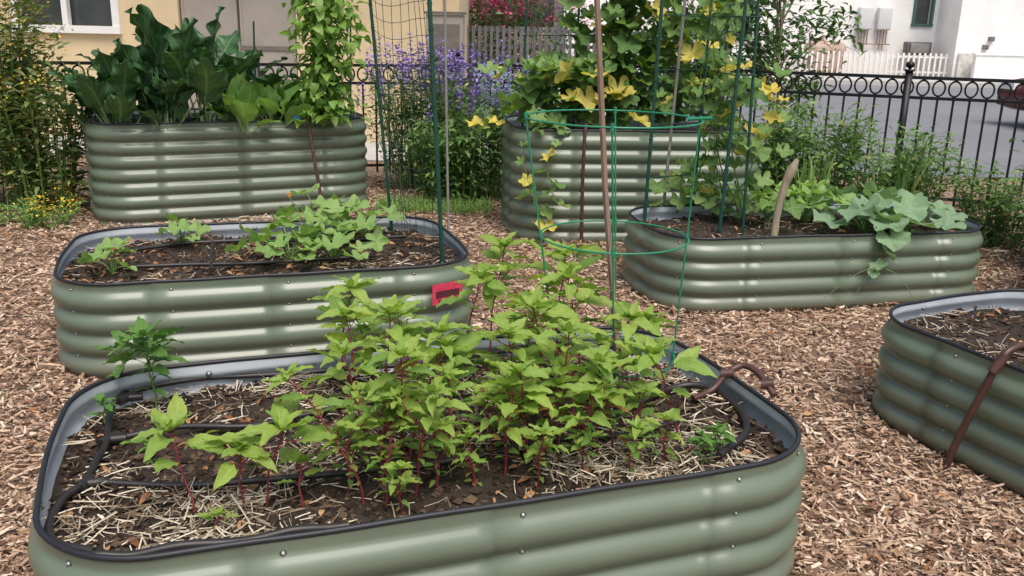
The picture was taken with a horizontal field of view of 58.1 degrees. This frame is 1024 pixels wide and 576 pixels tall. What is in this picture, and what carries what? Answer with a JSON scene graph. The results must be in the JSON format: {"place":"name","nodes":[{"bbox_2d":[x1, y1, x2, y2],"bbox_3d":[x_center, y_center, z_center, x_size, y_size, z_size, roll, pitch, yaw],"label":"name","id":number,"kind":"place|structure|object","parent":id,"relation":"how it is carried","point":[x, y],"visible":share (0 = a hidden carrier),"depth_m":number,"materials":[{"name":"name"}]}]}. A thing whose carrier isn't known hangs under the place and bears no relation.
{"place":"outdoors","nodes":[
{"label":"outdoors","id":0,"kind":"place"},
{"bbox_2d":[42,76,605,161],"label":"driveway","id":1,"kind":"structure","parent":0,"point":[371,151],"depth_m":11.19,"materials":[{"name":"concrete"}]},
{"bbox_2d":[424,11,466,142],"bbox_3d":[-0.776,-2.372,10.769,0.460,1.635,0.341,1,16,0],"label":"electrical cabinet","id":2,"kind":"object","parent":1,"relation":"on","point":[455,26],"visible":0.36,"depth_m":10.46,"materials":[{"name":"beige metal"}]},
{"bbox_2d":[468,0,533,108],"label":"bougainvillea bush","id":3,"kind":"object","parent":1,"relation":"on","point":[502,9],"visible":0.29,"depth_m":14.24,"materials":[{"name":"pink plant"}]},
{"bbox_2d":[470,0,593,114],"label":"bougainvillea bush","id":4,"kind":"object","parent":1,"relation":"on","point":[529,18],"visible":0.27,"depth_m":14.65,"materials":[{"name":"pink plant"}]},
{"bbox_2d":[467,25,732,115],"bbox_3d":[1.273,-3.153,13.882,4.000,1.450,0.070,1,16,0],"label":"grey slat fence","id":5,"kind":"object","parent":1,"relation":"on","point":[509,45],"visible":0.09,"depth_m":13.71,"materials":[{"name":"paint"}]},
{"bbox_2d":[0,26,1023,575],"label":"ground","id":6,"kind":"structure","parent":0,"point":[372,174],"depth_m":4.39,"materials":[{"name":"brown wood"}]},
{"bbox_2d":[0,0,72,214],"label":"goldenrod shrub","id":7,"kind":"object","parent":6,"relation":"on","point":[17,49],"visible":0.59,"depth_m":7.14,"materials":[{"name":"green plant"}]},
{"bbox_2d":[0,180,87,230],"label":"yellow wildflower","id":8,"kind":"object","parent":6,"relation":"on","point":[31,210],"visible":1,"depth_m":6.87,"materials":[{"name":"green plant"}]},
{"bbox_2d":[0,60,99,215],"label":"goldenrod shrub","id":9,"kind":"object","parent":6,"relation":"on","point":[76,151],"visible":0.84,"depth_m":7.10,"materials":[{"name":"green plant"}]},
{"bbox_2d":[82,108,367,226],"bbox_3d":[-2.335,-1.058,7.650,2.180,0.771,1.180,-6,18,-25],"label":"raised garden bed","id":10,"kind":"object","parent":6,"relation":"on","point":[148,172],"visible":0.76,"depth_m":7.07,"materials":[{"name":"green paint"}]},
{"bbox_2d":[47,42,162,123],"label":"chard plant","id":11,"kind":"object","parent":10,"relation":"on","point":[112,90],"visible":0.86,"depth_m":6.68,"materials":[{"name":"green plant"}]},
{"bbox_2d":[128,60,224,130],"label":"chard plant","id":12,"kind":"object","parent":10,"relation":"on","point":[160,104],"visible":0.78,"depth_m":6.85,"materials":[{"name":"green plant"}]},
{"bbox_2d":[110,4,254,121],"bbox_3d":[-2.651,-1.698,7.153,1.448,0.955,0.902,15,21,38],"label":"chard plant","id":13,"kind":"object","parent":10,"relation":"on","point":[187,39],"visible":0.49,"depth_m":6.86,"materials":[{"name":"green plant"}]},
{"bbox_2d":[124,5,298,120],"bbox_3d":[-2.313,-1.663,7.056,1.322,0.957,1.114,16,22,42],"label":"chard plant","id":14,"kind":"object","parent":10,"relation":"on","point":[209,82],"visible":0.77,"depth_m":6.79,"materials":[{"name":"green plant"}]},
{"bbox_2d":[154,49,287,120],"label":"chard plant","id":15,"kind":"object","parent":10,"relation":"on","point":[250,68],"visible":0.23,"depth_m":7.18,"materials":[{"name":"green plant"}]},
{"bbox_2d":[200,69,282,133],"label":"spinach plant","id":16,"kind":"object","parent":10,"relation":"on","point":[241,97],"visible":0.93,"depth_m":6.95,"materials":[{"name":"green plant"}]},
{"bbox_2d":[221,75,310,127],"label":"spinach plant","id":17,"kind":"object","parent":10,"relation":"on","point":[269,101],"visible":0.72,"depth_m":7.11,"materials":[{"name":"green plant"}]},
{"bbox_2d":[279,0,371,127],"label":"climbing bean plant","id":18,"kind":"object","parent":10,"relation":"on","point":[321,29],"visible":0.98,"depth_m":7.12,"materials":[{"name":"green plant"}]},
{"bbox_2d":[0,0,475,141],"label":"walls","id":19,"kind":"structure","parent":6,"relation":"on","point":[167,13],"depth_m":11.62,"materials":[{"name":"beige paint"}]},
{"bbox_2d":[9,0,121,33],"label":"window","id":20,"kind":"structure","parent":19,"relation":"attached to","point":[93,16],"depth_m":11.61,"materials":[{"name":"white glass"}]},
{"bbox_2d":[180,0,297,107],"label":"double door","id":21,"kind":"structure","parent":19,"relation":"attached to","point":[269,18],"depth_m":11.62,"materials":[{"name":"beige metal"}]},
{"bbox_2d":[50,215,472,378],"bbox_3d":[-1.231,-0.013,4.717,1.971,0.441,1.230,-4,17,-18],"label":"raised garden bed","id":22,"kind":"object","parent":6,"relation":"on","point":[222,312],"visible":0.7,"depth_m":4.20,"materials":[{"name":"green paint"}]},
{"bbox_2d":[77,236,137,273],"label":"squash plant","id":23,"kind":"object","parent":22,"relation":"on","point":[107,243],"visible":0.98,"depth_m":4.28,"materials":[{"name":"green plant"}]},
{"bbox_2d":[156,213,210,246],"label":"squash plant","id":24,"kind":"object","parent":22,"relation":"on","point":[195,226],"visible":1,"depth_m":4.83,"materials":[{"name":"green plant"}]},
{"bbox_2d":[110,234,405,271],"bbox_3d":[-1.236,-0.182,4.707,1.469,0.020,0.606,-3,17,-15],"label":"drip irrigation hose","id":25,"kind":"object","parent":22,"relation":"on","point":[211,263],"visible":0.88,"depth_m":4.59,"materials":[{"name":"black rubber"}]},
{"bbox_2d":[224,213,336,260],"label":"squash plant","id":26,"kind":"object","parent":22,"relation":"on","point":[268,249],"visible":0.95,"depth_m":4.50,"materials":[{"name":"green plant"}]},
{"bbox_2d":[260,184,369,238],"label":"squash plant","id":27,"kind":"object","parent":22,"relation":"on","point":[333,203],"visible":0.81,"depth_m":4.98,"materials":[{"name":"green plant"}]},
{"bbox_2d":[283,218,389,260],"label":"squash plant","id":28,"kind":"object","parent":22,"relation":"on","point":[378,239],"visible":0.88,"depth_m":4.63,"materials":[{"name":"green plant"}]},
{"bbox_2d":[328,198,405,236],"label":"squash plant","id":29,"kind":"object","parent":22,"relation":"on","point":[369,223],"visible":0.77,"depth_m":5.04,"materials":[{"name":"green plant"}]},
{"bbox_2d":[368,0,444,262],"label":"netting trellis","id":30,"kind":"object","parent":22,"relation":"on","point":[435,118],"visible":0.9,"depth_m":4.76,"materials":[{"name":"green metal"}]},
{"bbox_2d":[28,326,805,575],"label":"raised garden bed","id":31,"kind":"object","parent":6,"relation":"on","point":[687,512],"visible":0.59,"depth_m":2.42,"materials":[{"name":"green paint"}]},
{"bbox_2d":[102,315,190,407],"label":"basil plant","id":32,"kind":"object","parent":31,"relation":"on","point":[140,329],"visible":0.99,"depth_m":2.82,"materials":[{"name":"green plant"}]},
{"bbox_2d":[120,392,226,514],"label":"amaranth plant","id":33,"kind":"object","parent":31,"relation":"on","point":[175,417],"visible":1,"depth_m":2.25,"materials":[{"name":"green plant"}]},
{"bbox_2d":[190,436,277,506],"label":"amaranth plant","id":34,"kind":"object","parent":31,"relation":"on","point":[227,471],"visible":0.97,"depth_m":2.23,"materials":[{"name":"green plant"}]},
{"bbox_2d":[202,390,339,507],"bbox_3d":[-0.551,0.436,2.296,0.317,0.282,0.266,11,19,29],"label":"amaranth plant","id":35,"kind":"object","parent":31,"relation":"on","point":[283,416],"visible":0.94,"depth_m":2.27,"materials":[{"name":"green plant"}]},
{"bbox_2d":[275,446,335,507],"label":"amaranth plant","id":36,"kind":"object","parent":31,"relation":"on","point":[286,454],"visible":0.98,"depth_m":2.33,"materials":[{"name":"green plant"}]},
{"bbox_2d":[261,361,387,503],"bbox_3d":[-0.470,0.373,2.352,0.324,0.375,0.187,1,16,0],"label":"amaranth plant","id":37,"kind":"object","parent":31,"relation":"on","point":[345,424],"visible":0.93,"depth_m":2.32,"materials":[{"name":"green plant"}]},
{"bbox_2d":[307,273,382,367],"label":"amaranth plant","id":38,"kind":"object","parent":31,"relation":"on","point":[353,286],"visible":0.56,"depth_m":3.07,"materials":[{"name":"green plant"}]},
{"bbox_2d":[307,335,384,450],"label":"amaranth plant","id":39,"kind":"object","parent":31,"relation":"on","point":[345,348],"visible":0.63,"depth_m":2.58,"materials":[{"name":"green plant"}]},
{"bbox_2d":[316,295,389,401],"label":"amaranth plant","id":40,"kind":"object","parent":31,"relation":"on","point":[337,306],"visible":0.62,"depth_m":2.86,"materials":[{"name":"green plant"}]},
{"bbox_2d":[350,373,421,484],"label":"amaranth plant","id":41,"kind":"object","parent":31,"relation":"on","point":[378,400],"visible":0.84,"depth_m":2.34,"materials":[{"name":"green plant"}]},
{"bbox_2d":[347,296,431,439],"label":"amaranth plant","id":42,"kind":"object","parent":31,"relation":"on","point":[391,309],"visible":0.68,"depth_m":2.64,"materials":[{"name":"green plant"}]},
{"bbox_2d":[351,398,428,507],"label":"amaranth plant","id":43,"kind":"object","parent":31,"relation":"on","point":[390,450],"visible":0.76,"depth_m":2.34,"materials":[{"name":"green plant"}]},
{"bbox_2d":[44,340,750,554],"bbox_3d":[-0.264,0.403,2.801,2.010,0.033,1.086,-4,17,-18],"label":"drip irrigation hose","id":44,"kind":"object","parent":31,"relation":"on","point":[89,479],"visible":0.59,"depth_m":2.56,"materials":[{"name":"black rubber"}]},
{"bbox_2d":[350,333,445,472],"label":"amaranth plant","id":45,"kind":"object","parent":31,"relation":"on","point":[407,344],"visible":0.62,"depth_m":2.31,"materials":[{"name":"green plant"}]},
{"bbox_2d":[374,460,422,514],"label":"amaranth plant","id":46,"kind":"object","parent":31,"relation":"on","point":[404,479],"visible":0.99,"depth_m":2.29,"materials":[{"name":"green plant"}]},
{"bbox_2d":[381,379,472,496],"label":"amaranth plant","id":47,"kind":"object","parent":31,"relation":"on","point":[432,419],"visible":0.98,"depth_m":2.30,"materials":[{"name":"green plant"}]},
{"bbox_2d":[400,331,474,459],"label":"amaranth plant","id":48,"kind":"object","parent":31,"relation":"on","point":[445,343],"visible":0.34,"depth_m":2.57,"materials":[{"name":"green plant"}]},
{"bbox_2d":[389,313,486,438],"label":"amaranth plant","id":49,"kind":"object","parent":31,"relation":"on","point":[471,340],"visible":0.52,"depth_m":2.63,"materials":[{"name":"green plant"}]},
{"bbox_2d":[404,415,473,488],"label":"amaranth plant","id":50,"kind":"object","parent":31,"relation":"on","point":[449,449],"visible":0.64,"depth_m":2.43,"materials":[{"name":"green plant"}]},
{"bbox_2d":[414,357,477,464],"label":"amaranth plant","id":51,"kind":"object","parent":31,"relation":"on","point":[449,371],"visible":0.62,"depth_m":2.52,"materials":[{"name":"green plant"}]},
{"bbox_2d":[449,425,495,485],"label":"amaranth plant","id":52,"kind":"object","parent":31,"relation":"on","point":[469,430],"visible":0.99,"depth_m":2.44,"materials":[{"name":"green plant"}]},
{"bbox_2d":[436,266,516,377],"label":"amaranth plant","id":53,"kind":"object","parent":31,"relation":"on","point":[483,276],"visible":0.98,"depth_m":3.01,"materials":[{"name":"green plant"}]},
{"bbox_2d":[461,383,517,457],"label":"amaranth plant","id":54,"kind":"object","parent":31,"relation":"on","point":[470,400],"visible":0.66,"depth_m":2.54,"materials":[{"name":"green plant"}]},
{"bbox_2d":[458,230,539,371],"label":"amaranth plant","id":55,"kind":"object","parent":31,"relation":"on","point":[498,250],"visible":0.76,"depth_m":3.19,"materials":[{"name":"green plant"}]},
{"bbox_2d":[466,312,547,426],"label":"amaranth plant","id":56,"kind":"object","parent":31,"relation":"on","point":[510,327],"visible":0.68,"depth_m":2.63,"materials":[{"name":"green plant"}]},
{"bbox_2d":[468,372,553,476],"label":"amaranth plant","id":57,"kind":"object","parent":31,"relation":"on","point":[510,411],"visible":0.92,"depth_m":2.48,"materials":[{"name":"green plant"}]},
{"bbox_2d":[479,359,566,464],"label":"amaranth plant","id":58,"kind":"object","parent":31,"relation":"on","point":[526,369],"visible":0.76,"depth_m":2.46,"materials":[{"name":"green plant"}]},
{"bbox_2d":[492,288,576,418],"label":"amaranth plant","id":59,"kind":"object","parent":31,"relation":"on","point":[534,302],"visible":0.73,"depth_m":2.71,"materials":[{"name":"green plant"}]},
{"bbox_2d":[518,419,571,487],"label":"amaranth plant","id":60,"kind":"object","parent":31,"relation":"on","point":[527,432],"visible":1,"depth_m":2.44,"materials":[{"name":"green plant"}]},
{"bbox_2d":[522,374,581,461],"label":"amaranth plant","id":61,"kind":"object","parent":31,"relation":"on","point":[558,397],"visible":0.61,"depth_m":2.55,"materials":[{"name":"green plant"}]},
{"bbox_2d":[509,316,617,456],"bbox_3d":[0.139,0.290,2.597,0.300,0.425,0.231,1,16,0],"label":"amaranth plant","id":62,"kind":"object","parent":31,"relation":"on","point":[573,325],"visible":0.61,"depth_m":2.58,"materials":[{"name":"green plant"}]},
{"bbox_2d":[520,238,606,341],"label":"amaranth plant","id":63,"kind":"object","parent":31,"relation":"on","point":[558,254],"visible":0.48,"depth_m":3.22,"materials":[{"name":"green plant"}]},
{"bbox_2d":[523,293,613,428],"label":"amaranth plant","id":64,"kind":"object","parent":31,"relation":"on","point":[579,340],"visible":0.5,"depth_m":2.82,"materials":[{"name":"green plant"}]},
{"bbox_2d":[526,261,616,376],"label":"amaranth plant","id":65,"kind":"object","parent":31,"relation":"on","point":[585,293],"visible":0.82,"depth_m":3.05,"materials":[{"name":"green plant"}]},
{"bbox_2d":[555,382,617,474],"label":"amaranth plant","id":66,"kind":"object","parent":31,"relation":"on","point":[597,417],"visible":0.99,"depth_m":2.46,"materials":[{"name":"green plant"}]},
{"bbox_2d":[552,343,641,458],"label":"amaranth plant","id":67,"kind":"object","parent":31,"relation":"on","point":[606,367],"visible":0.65,"depth_m":2.52,"materials":[{"name":"green plant"}]},
{"bbox_2d":[565,358,645,452],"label":"amaranth plant","id":68,"kind":"object","parent":31,"relation":"on","point":[617,399],"visible":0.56,"depth_m":2.54,"materials":[{"name":"green plant"}]},
{"bbox_2d":[594,0,620,371],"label":"wooden stake","id":69,"kind":"object","parent":31,"relation":"on","point":[601,105],"visible":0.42,"depth_m":3.09,"materials":[{"name":"brown wood"}]},
{"bbox_2d":[524,107,711,387],"bbox_3d":[0.321,-0.088,3.012,0.588,0.950,0.557,1,16,0],"label":"tomato cage","id":70,"kind":"object","parent":31,"relation":"on","point":[612,127],"visible":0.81,"depth_m":2.94,"materials":[{"name":"green metal"}]},
{"bbox_2d":[589,298,670,408],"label":"amaranth plant","id":71,"kind":"object","parent":31,"relation":"on","point":[626,307],"visible":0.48,"depth_m":2.82,"materials":[{"name":"green plant"}]},
{"bbox_2d":[617,414,654,473],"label":"amaranth plant","id":72,"kind":"object","parent":31,"relation":"on","point":[637,424],"visible":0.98,"depth_m":2.50,"materials":[{"name":"green plant"}]},
{"bbox_2d":[598,304,681,414],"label":"amaranth plant","id":73,"kind":"object","parent":31,"relation":"on","point":[655,322],"visible":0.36,"depth_m":2.83,"materials":[{"name":"green plant"}]},
{"bbox_2d":[613,378,670,458],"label":"amaranth plant","id":74,"kind":"object","parent":31,"relation":"on","point":[643,387],"visible":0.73,"depth_m":2.60,"materials":[{"name":"green plant"}]},
{"bbox_2d":[639,408,686,462],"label":"amaranth plant","id":75,"kind":"object","parent":31,"relation":"on","point":[672,414],"visible":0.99,"depth_m":2.59,"materials":[{"name":"green plant"}]},
{"bbox_2d":[609,333,717,445],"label":"amaranth plant","id":76,"kind":"object","parent":31,"relation":"on","point":[687,360],"visible":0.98,"depth_m":2.61,"materials":[{"name":"green plant"}]},
{"bbox_2d":[691,362,776,401],"bbox_3d":[0.731,0.313,3.031,0.270,0.113,0.139,5,17,13],"label":"irrigation supply pipe","id":77,"kind":"object","parent":31,"relation":"on","point":[767,384],"visible":1,"depth_m":3.03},
{"bbox_2d":[354,32,505,192],"bbox_3d":[-0.811,-1.606,8.458,1.330,1.448,1.112,11,19,30],"label":"lavender shrub","id":78,"kind":"object","parent":6,"relation":"on","point":[406,114],"visible":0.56,"depth_m":8.42,"materials":[{"name":"green plant"}]},
{"bbox_2d":[368,192,496,214],"bbox_3d":[-0.673,-0.736,7.798,1.152,0.126,0.667,1,16,0],"label":"grass patch","id":79,"kind":"object","parent":6,"relation":"on","point":[453,204],"visible":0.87,"depth_m":7.72,"materials":[{"name":"green plant"}]},
{"bbox_2d":[393,116,501,201],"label":"leafy shrub","id":80,"kind":"object","parent":6,"relation":"on","point":[457,155],"visible":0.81,"depth_m":7.90,"materials":[{"name":"green plant"}]},
{"bbox_2d":[417,49,537,201],"bbox_3d":[-0.267,-1.417,8.128,1.144,1.291,1.032,1,16,0],"label":"lavender shrub","id":81,"kind":"object","parent":6,"relation":"on","point":[493,172],"visible":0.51,"depth_m":8.03,"materials":[{"name":"purple plant"}]},
{"bbox_2d":[0,47,1023,212],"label":"wrought iron fence","id":82,"kind":"object","parent":6,"relation":"on","point":[907,82],"visible":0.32,"depth_m":8.13,"materials":[{"name":"black metal"}]},
{"bbox_2d":[500,114,758,242],"bbox_3d":[0.890,-0.889,7.233,1.931,0.821,1.151,-1,16,-7],"label":"raised garden bed","id":83,"kind":"object","parent":6,"relation":"on","point":[565,159],"visible":0.56,"depth_m":6.67,"materials":[{"name":"green paint"}]},
{"bbox_2d":[464,0,792,231],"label":"cucumber vine","id":84,"kind":"object","parent":83,"relation":"on","point":[624,85],"visible":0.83,"depth_m":6.69,"materials":[{"name":"green plant"}]},
{"bbox_2d":[553,0,1023,76],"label":"walls","id":85,"kind":"structure","parent":6,"relation":"on","point":[966,26],"depth_m":30.05,"materials":[{"name":"white paint"}]},
{"bbox_2d":[714,0,867,167],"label":"young tree","id":86,"kind":"object","parent":6,"relation":"on","point":[773,40],"visible":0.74,"depth_m":8.90,"materials":[{"name":"green plant"}]},
{"bbox_2d":[622,202,982,313],"bbox_3d":[1.767,-0.223,5.681,2.140,0.441,1.000,-2,16,-12],"label":"raised garden bed","id":87,"kind":"object","parent":6,"relation":"on","point":[800,264],"visible":0.78,"depth_m":5.24,"materials":[{"name":"green paint"}]},
{"bbox_2d":[643,0,762,234],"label":"green garden trellis","id":88,"kind":"object","parent":87,"relation":"on","point":[733,106],"visible":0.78,"depth_m":5.45,"materials":[{"name":"metal"}]},
{"bbox_2d":[649,0,804,220],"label":"cucumber vine","id":89,"kind":"object","parent":87,"relation":"on","point":[705,194],"visible":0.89,"depth_m":5.58,"materials":[{"name":"green plant"}]},
{"bbox_2d":[751,179,864,222],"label":"squash plant","id":90,"kind":"object","parent":87,"relation":"on","point":[764,202],"visible":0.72,"depth_m":5.70,"materials":[{"name":"green plant"}]},
{"bbox_2d":[824,206,913,300],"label":"trailing squash vine","id":91,"kind":"object","parent":87,"relation":"on","point":[898,238],"visible":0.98,"depth_m":5.19,"materials":[{"name":"green plant"}]},
{"bbox_2d":[804,180,941,233],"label":"squash plant","id":92,"kind":"object","parent":87,"relation":"on","point":[915,211],"visible":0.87,"depth_m":5.38,"materials":[{"name":"green plant"}]},
{"bbox_2d":[837,189,967,232],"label":"squash plant","id":93,"kind":"object","parent":87,"relation":"on","point":[949,215],"visible":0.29,"depth_m":5.61,"materials":[{"name":"green plant"}]},
{"bbox_2d":[735,99,882,201],"bbox_3d":[2.314,-1.020,7.455,1.223,1.017,0.975,1,16,0],"label":"leafy shrub","id":94,"kind":"object","parent":6,"relation":"on","point":[783,133],"visible":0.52,"depth_m":7.34,"materials":[{"name":"green plant"}]},
{"bbox_2d":[802,39,845,72],"bbox_3d":[10.023,-7.404,29.646,1.250,1.170,0.800,1,16,0],"label":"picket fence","id":95,"kind":"object","parent":6,"relation":"on","point":[820,45],"visible":0.52,"depth_m":29.27,"materials":[{"name":"beige plastic"}]},
{"bbox_2d":[799,50,949,76],"bbox_3d":[11.652,-7.111,29.319,5.030,0.740,0.060,1,16,0],"label":"white picket fence","id":96,"kind":"object","parent":6,"relation":"on","point":[901,71],"visible":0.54,"depth_m":29.28,"materials":[{"name":"white wood"}]},
{"bbox_2d":[829,120,970,207],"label":"leafy shrub","id":97,"kind":"object","parent":6,"relation":"on","point":[889,170],"visible":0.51,"depth_m":7.07,"materials":[{"name":"green plant"}]},
{"bbox_2d":[869,114,935,196],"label":"tall grass clump","id":98,"kind":"object","parent":6,"relation":"on","point":[904,185],"visible":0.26,"depth_m":6.68,"materials":[{"name":"green plant"}]},
{"bbox_2d":[872,289,1023,496],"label":"raised garden bed","id":99,"kind":"object","parent":6,"relation":"on","point":[937,356],"visible":0.96,"depth_m":3.53,"materials":[{"name":"green paint"}]},
{"bbox_2d":[942,159,1023,251],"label":"leafy shrub","id":100,"kind":"object","parent":6,"relation":"on","point":[1003,210],"visible":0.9,"depth_m":6.74,"materials":[{"name":"green plant"}]},
{"bbox_2d":[942,342,1023,468],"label":"irrigation supply pipe","id":101,"kind":"object","parent":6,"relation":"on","point":[999,362],"visible":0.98,"depth_m":3.24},
{"bbox_2d":[970,53,1023,78],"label":"white wall","id":102,"kind":"structure","parent":6,"relation":"on","point":[996,66],"depth_m":28.43,"materials":[{"name":"paint"}]},
{"bbox_2d":[638,71,1000,87],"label":"pavement","id":103,"kind":"structure","parent":0,"point":[845,81],"depth_m":26.69,"materials":[{"name":"concrete"}]},
{"bbox_2d":[631,82,1023,177],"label":"road","id":104,"kind":"structure","parent":0,"point":[974,127],"depth_m":16.37,"materials":[{"name":"grey asphalt"}]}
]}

